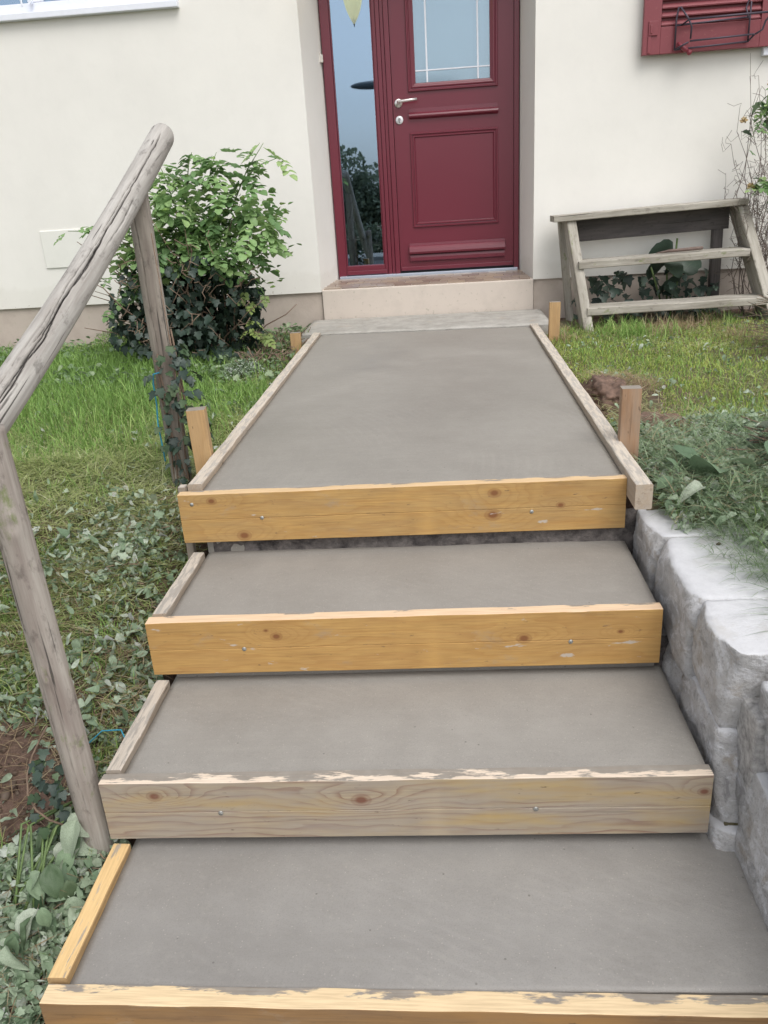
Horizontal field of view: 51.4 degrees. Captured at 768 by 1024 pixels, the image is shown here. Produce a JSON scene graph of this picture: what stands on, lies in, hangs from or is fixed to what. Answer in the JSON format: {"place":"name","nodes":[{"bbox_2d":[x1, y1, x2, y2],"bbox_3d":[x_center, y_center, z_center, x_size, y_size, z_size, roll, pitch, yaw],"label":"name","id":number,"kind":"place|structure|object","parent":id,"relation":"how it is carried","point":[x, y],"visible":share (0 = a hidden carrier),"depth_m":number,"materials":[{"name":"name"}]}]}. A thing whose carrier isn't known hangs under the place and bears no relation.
{"place":"outdoors","nodes":[
{"label":"outdoors","id":0,"kind":"place"},
{"bbox_2d":[0,279,767,1023],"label":"ground","id":1,"kind":"structure","parent":0,"point":[16,749],"depth_m":2.62,"materials":[{"name":"green plant"}]},
{"bbox_2d":[0,801,96,1021],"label":"wilted plant","id":2,"kind":"object","parent":1,"relation":"on","point":[53,880],"visible":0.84,"depth_m":1.76,"materials":[{"name":"green plant"}]},
{"bbox_2d":[0,576,165,978],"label":"soil crumbs","id":3,"kind":"object","parent":1,"relation":"on","point":[5,795],"visible":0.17,"depth_m":2.02,"materials":[{"name":"brown soil"}]},
{"bbox_2d":[0,123,192,863],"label":"wooden handrail","id":4,"kind":"object","parent":1,"relation":"on","point":[26,364],"visible":0.8,"depth_m":1.80,"materials":[{"name":"grey wood"}]},
{"bbox_2d":[26,725,69,847],"bbox_3d":[-0.759,0.694,1.839,0.119,0.406,0.116,-2,22,5],"label":"ivy sprig","id":5,"kind":"object","parent":4,"relation":"attached to","point":[57,791],"visible":0.76,"depth_m":1.79,"materials":[{"name":"green plant"}]},
{"bbox_2d":[152,372,165,460],"bbox_3d":[-0.764,-0.326,2.739,0.043,0.313,0.025,-2,22,5],"label":"blue string","id":6,"kind":"object","parent":4,"relation":"attached to","point":[157,413],"visible":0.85,"depth_m":2.74,"materials":[{"name":"blue plastic"}]},
{"bbox_2d":[142,233,213,493],"bbox_3d":[-0.701,-0.454,2.697,0.216,0.927,0.147,-14,24,-25],"label":"ivy vine","id":7,"kind":"object","parent":4,"relation":"attached to","point":[175,385],"visible":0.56,"depth_m":2.69,"materials":[{"name":"green plant"}]},
{"bbox_2d":[0,485,205,982],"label":"loose roots","id":8,"kind":"object","parent":1,"relation":"on","point":[125,729],"visible":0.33,"depth_m":2.23,"materials":[{"name":"green plant"}]},
{"bbox_2d":[88,323,141,350],"bbox_3d":[-1.695,-1.143,5.196,0.520,0.202,0.369,-2,22,5],"label":"feathery herb","id":9,"kind":"object","parent":1,"relation":"on","point":[105,334],"visible":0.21,"depth_m":5.16,"materials":[{"name":"green plant"}]},
{"bbox_2d":[0,360,273,1023],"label":"wilted leaves","id":10,"kind":"object","parent":1,"relation":"on","point":[82,864],"visible":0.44,"depth_m":2.17,"materials":[{"name":"green plant"}]},
{"bbox_2d":[89,729,124,742],"bbox_3d":[-0.692,0.569,2.005,0.124,0.043,0.030,2,22,13],"label":"blue string","id":11,"kind":"object","parent":10,"relation":"on","point":[108,730],"visible":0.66,"depth_m":2.01,"materials":[{"name":"blue plastic"}]},
{"bbox_2d":[0,355,290,1023],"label":"cut grass","id":12,"kind":"structure","parent":1,"relation":"on","point":[38,460],"depth_m":2.62,"materials":[{"name":"green plant"}]},
{"bbox_2d":[0,326,302,975],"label":"lawn grass","id":13,"kind":"structure","parent":1,"relation":"on","point":[112,359],"depth_m":3.65,"materials":[{"name":"green plant"}]},
{"bbox_2d":[0,322,310,392],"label":"creeping plants","id":14,"kind":"object","parent":1,"relation":"on","point":[268,372],"visible":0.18,"depth_m":4.48,"materials":[{"name":"green plant"}]},
{"bbox_2d":[54,143,301,354],"bbox_3d":[-1.139,-1.407,4.493,1.419,1.170,0.934,-2,22,5],"label":"rose bush","id":15,"kind":"object","parent":1,"relation":"on","point":[188,238],"visible":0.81,"depth_m":4.33,"materials":[{"name":"green plant"}]},
{"bbox_2d":[103,252,266,368],"bbox_3d":[-1.165,-1.141,4.696,0.973,0.784,0.737,-2,22,5],"label":"ivy clump","id":16,"kind":"object","parent":1,"relation":"on","point":[201,333],"visible":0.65,"depth_m":4.52,"materials":[{"name":"green plant"}]},
{"bbox_2d":[178,484,196,560],"bbox_3d":[-0.603,0.042,2.455,0.023,0.258,0.031,-1,21,4],"label":"form batten","id":17,"kind":"object","parent":1,"relation":"on","point":[191,548],"visible":0.27,"depth_m":2.46,"materials":[{"name":"beige wood"}]},
{"bbox_2d":[186,406,213,473],"bbox_3d":[-0.605,-0.155,2.704,0.061,0.402,0.051,-5,22,-1],"label":"stake","id":18,"kind":"object","parent":1,"relation":"on","point":[200,434],"visible":0.5,"depth_m":2.64,"materials":[{"name":"brown wood"}]},
{"bbox_2d":[214,358,268,379],"bbox_3d":[-0.768,-0.776,4.286,0.320,0.099,0.233,-2,22,5],"label":"grey herb","id":19,"kind":"object","parent":1,"relation":"on","point":[240,365],"visible":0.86,"depth_m":4.26,"materials":[{"name":"green plant"}]},
{"bbox_2d":[235,327,310,366],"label":"cut twigs","id":20,"kind":"object","parent":1,"relation":"on","point":[273,353],"visible":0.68,"depth_m":4.44,"materials":[{"name":"green plant"}]},
{"bbox_2d":[290,332,301,356],"bbox_3d":[-0.504,-0.889,4.662,0.061,0.319,0.046,-3,22,2],"label":"stake","id":21,"kind":"object","parent":1,"relation":"on","point":[295,339],"visible":0.33,"depth_m":4.60,"materials":[{"name":"brown wood"}]},
{"bbox_2d":[0,0,767,350],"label":"house","id":22,"kind":"structure","parent":1,"relation":"on","point":[446,156],"depth_m":5.06,"materials":[{"name":"white paint"}]},
{"bbox_2d":[0,0,178,22],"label":"window","id":23,"kind":"structure","parent":22,"relation":"in","point":[10,10],"depth_m":4.80,"materials":[{"name":"white plastic"}]},
{"bbox_2d":[318,0,518,278],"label":"front door","id":24,"kind":"structure","parent":22,"relation":"in","point":[448,154],"depth_m":5.25,"materials":[{"name":"red paint"}]},
{"bbox_2d":[673,0,767,50],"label":"planter bracket","id":25,"kind":"object","parent":22,"relation":"attached to","point":[748,14],"visible":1,"depth_m":4.54,"materials":[{"name":"metal"}]},
{"bbox_2d":[761,47,767,55],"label":"window","id":26,"kind":"structure","parent":22,"relation":"in","point":[764,50],"depth_m":4.63,"materials":[{"name":"white plastic"}]},
{"bbox_2d":[70,309,767,995],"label":"concrete steps","id":27,"kind":"structure","parent":1,"relation":"on","point":[426,397],"depth_m":1.85,"materials":[{"name":"grey concrete"}]},
{"bbox_2d":[47,843,130,983],"bbox_3d":[-0.604,0.862,1.677,0.040,0.102,0.334,-2,22,5],"label":"form rail","id":28,"kind":"object","parent":27,"relation":"attached to","point":[69,957],"visible":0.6,"depth_m":1.63,"materials":[{"name":"yellow wood"}]},
{"bbox_2d":[105,680,170,773],"bbox_3d":[-0.590,0.556,1.956,0.038,0.102,0.351,-2,22,5],"label":"form rail","id":29,"kind":"object","parent":27,"relation":"attached to","point":[131,742],"visible":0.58,"depth_m":1.91,"materials":[{"name":"beige wood"}]},
{"bbox_2d":[153,553,205,616],"bbox_3d":[-0.570,0.240,2.261,0.038,0.103,0.375,-2,22,5],"label":"form rail","id":30,"kind":"object","parent":27,"relation":"attached to","point":[175,593],"visible":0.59,"depth_m":2.22,"materials":[{"name":"beige wood"}]},
{"bbox_2d":[188,332,320,490],"bbox_3d":[-0.488,-0.554,3.636,0.046,0.072,2.636,-2,22,5],"label":"form rail","id":31,"kind":"object","parent":27,"relation":"attached to","point":[206,473],"visible":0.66,"depth_m":3.00,"materials":[{"name":"beige wood"}]},
{"bbox_2d":[177,474,626,542],"bbox_3d":[0.045,-0.007,2.352,1.306,0.155,0.038,-2,22,4],"label":"formwork board","id":32,"kind":"object","parent":27,"relation":"on","point":[488,505],"visible":1,"depth_m":2.33,"materials":[{"name":"brown wood"}]},
{"bbox_2d":[39,984,767,1023],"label":"formwork board","id":33,"kind":"object","parent":27,"relation":"on","point":[104,1004],"visible":1,"depth_m":1.43,"materials":[{"name":"brown wood"}]},
{"bbox_2d":[145,602,662,674],"bbox_3d":[0.042,0.327,2.040,1.300,0.155,0.038,-2,22,4],"label":"formwork board","id":34,"kind":"object","parent":27,"relation":"on","point":[622,633],"visible":1,"depth_m":2.02,"materials":[{"name":"yellow wood"}]},
{"bbox_2d":[98,764,713,838],"bbox_3d":[0.036,0.637,1.745,1.316,0.155,0.038,-2,22,4],"label":"formwork board","id":35,"kind":"object","parent":27,"relation":"on","point":[559,800],"visible":1,"depth_m":1.73,"materials":[{"name":"brown wood"}]},
{"bbox_2d":[530,323,652,508],"bbox_3d":[0.795,-0.558,3.432,0.048,0.075,2.727,-2,22,5],"label":"form rail","id":36,"kind":"object","parent":27,"relation":"on","point":[639,493],"visible":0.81,"depth_m":2.61,"materials":[{"name":"beige wood"}]},
{"bbox_2d":[548,301,560,340],"bbox_3d":[0.968,-0.989,4.553,0.061,0.412,0.046,0,22,6],"label":"stake","id":37,"kind":"object","parent":1,"relation":"on","point":[554,319],"visible":0.5,"depth_m":4.49,"materials":[{"name":"brown wood"}]},
{"bbox_2d":[583,374,626,411],"bbox_3d":[0.944,-0.475,3.355,0.200,0.192,0.450,-2,22,5],"label":"earth clod","id":38,"kind":"object","parent":1,"relation":"on","point":[606,389],"visible":0.48,"depth_m":3.25,"materials":[{"name":"brown soil"}]},
{"bbox_2d":[618,385,641,461],"bbox_3d":[0.780,-0.193,2.554,0.061,0.421,0.046,-1,22,7],"label":"stake","id":39,"kind":"object","parent":1,"relation":"on","point":[630,401],"visible":0.54,"depth_m":2.49,"materials":[{"name":"brown wood"}]},
{"bbox_2d":[571,268,727,321],"bbox_3d":[1.674,-1.356,5.036,0.954,0.359,0.315,-2,22,5],"label":"ivy fringe","id":40,"kind":"object","parent":1,"relation":"on","point":[597,288],"visible":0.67,"depth_m":5.00,"materials":[{"name":"green plant"}]},
{"bbox_2d":[545,307,767,524],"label":"lawn grass","id":41,"kind":"structure","parent":1,"relation":"on","point":[626,332],"depth_m":3.99,"materials":[{"name":"green plant"}]},
{"bbox_2d":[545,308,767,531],"bbox_3d":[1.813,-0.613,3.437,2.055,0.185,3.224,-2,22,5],"label":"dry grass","id":42,"kind":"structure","parent":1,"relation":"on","point":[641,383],"depth_m":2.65,"materials":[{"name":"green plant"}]},
{"bbox_2d":[550,198,767,332],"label":"wooden step unit","id":43,"kind":"object","parent":1,"relation":"on","point":[575,230],"visible":0.95,"depth_m":4.80,"materials":[{"name":"grey wood"}]},
{"bbox_2d":[656,246,702,253],"bbox_3d":[1.768,-1.567,4.765,0.283,0.025,0.024,-5,22,-5],"label":"stick","id":44,"kind":"object","parent":43,"relation":"on","point":[685,249],"visible":1,"depth_m":4.76,"materials":[{"name":"grey wood"}]},
{"bbox_2d":[640,411,691,430],"bbox_3d":[1.011,-0.310,2.944,0.249,0.103,0.213,7,24,25],"label":"earth clod","id":45,"kind":"object","parent":1,"relation":"on","point":[649,416],"visible":0.22,"depth_m":2.91,"materials":[{"name":"brown soil"}]},
{"bbox_2d":[566,319,767,554],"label":"wilted leaves","id":46,"kind":"object","parent":1,"relation":"on","point":[668,505],"visible":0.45,"depth_m":2.46,"materials":[{"name":"green plant"}]},
{"bbox_2d":[656,476,672,489],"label":"fallen leaf","id":47,"kind":"object","parent":46,"relation":"on","point":[669,479],"visible":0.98,"depth_m":2.29,"materials":[{"name":"green plant"}]},
{"bbox_2d":[666,457,678,470],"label":"fallen leaf","id":48,"kind":"object","parent":46,"relation":"on","point":[671,460],"visible":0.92,"depth_m":2.38,"materials":[{"name":"green plant"}]},
{"bbox_2d":[673,445,699,459],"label":"fallen leaf","id":49,"kind":"object","parent":46,"relation":"on","point":[687,452],"visible":0.62,"depth_m":2.44,"materials":[{"name":"green plant"}]},
{"bbox_2d":[676,480,705,504],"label":"fallen leaf","id":50,"kind":"object","parent":46,"relation":"on","point":[695,483],"visible":0.85,"depth_m":2.22,"materials":[{"name":"green plant"}]},
{"bbox_2d":[686,455,730,474],"bbox_3d":[0.945,-0.124,2.344,0.090,0.112,0.173,-8,22,-10],"label":"fallen leaf","id":51,"kind":"object","parent":46,"relation":"on","point":[703,463],"visible":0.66,"depth_m":2.34,"materials":[{"name":"green plant"}]},
{"bbox_2d":[731,458,756,468],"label":"fallen leaf","id":52,"kind":"object","parent":46,"relation":"on","point":[746,461],"visible":0.99,"depth_m":2.33,"materials":[{"name":"green plant"}]},
{"bbox_2d":[764,440,767,452],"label":"fallen leaf","id":53,"kind":"object","parent":46,"relation":"on","point":[766,445],"visible":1,"depth_m":2.34,"materials":[{"name":"green plant"}]},
{"bbox_2d":[645,238,701,315],"bbox_3d":[1.835,-1.462,5.018,0.371,0.493,0.219,-2,22,5],"label":"broad leaf plant","id":54,"kind":"object","parent":1,"relation":"on","point":[677,270],"visible":0.63,"depth_m":5.00,"materials":[{"name":"green plant"}]},
{"bbox_2d":[632,509,767,927],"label":"stone wall","id":55,"kind":"structure","parent":1,"relation":"on","point":[714,667],"depth_m":1.74,"materials":[{"name":"stone"}]},
{"bbox_2d":[653,465,767,635],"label":"wiry grass","id":56,"kind":"structure","parent":55,"relation":"on","point":[755,535],"depth_m":2.07,"materials":[{"name":"green plant"}]},
{"bbox_2d":[714,53,767,316],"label":"climbing plant","id":57,"kind":"object","parent":1,"relation":"on","point":[763,183],"visible":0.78,"depth_m":4.67,"materials":[{"name":"green plant"}]},
{"bbox_2d":[722,414,767,460],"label":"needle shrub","id":58,"kind":"object","parent":1,"relation":"on","point":[761,437],"visible":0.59,"depth_m":2.51,"materials":[{"name":"green plant"}]},
{"bbox_2d":[756,420,767,429],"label":"fallen leaf","id":59,"kind":"object","parent":58,"relation":"on","point":[764,423],"visible":0.97,"depth_m":2.46,"materials":[{"name":"green plant"}]},
{"bbox_2d":[734,292,767,348],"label":"needle shrub","id":60,"kind":"object","parent":1,"relation":"on","point":[765,310],"visible":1,"depth_m":3.98,"materials":[{"name":"green plant"}]}
]}

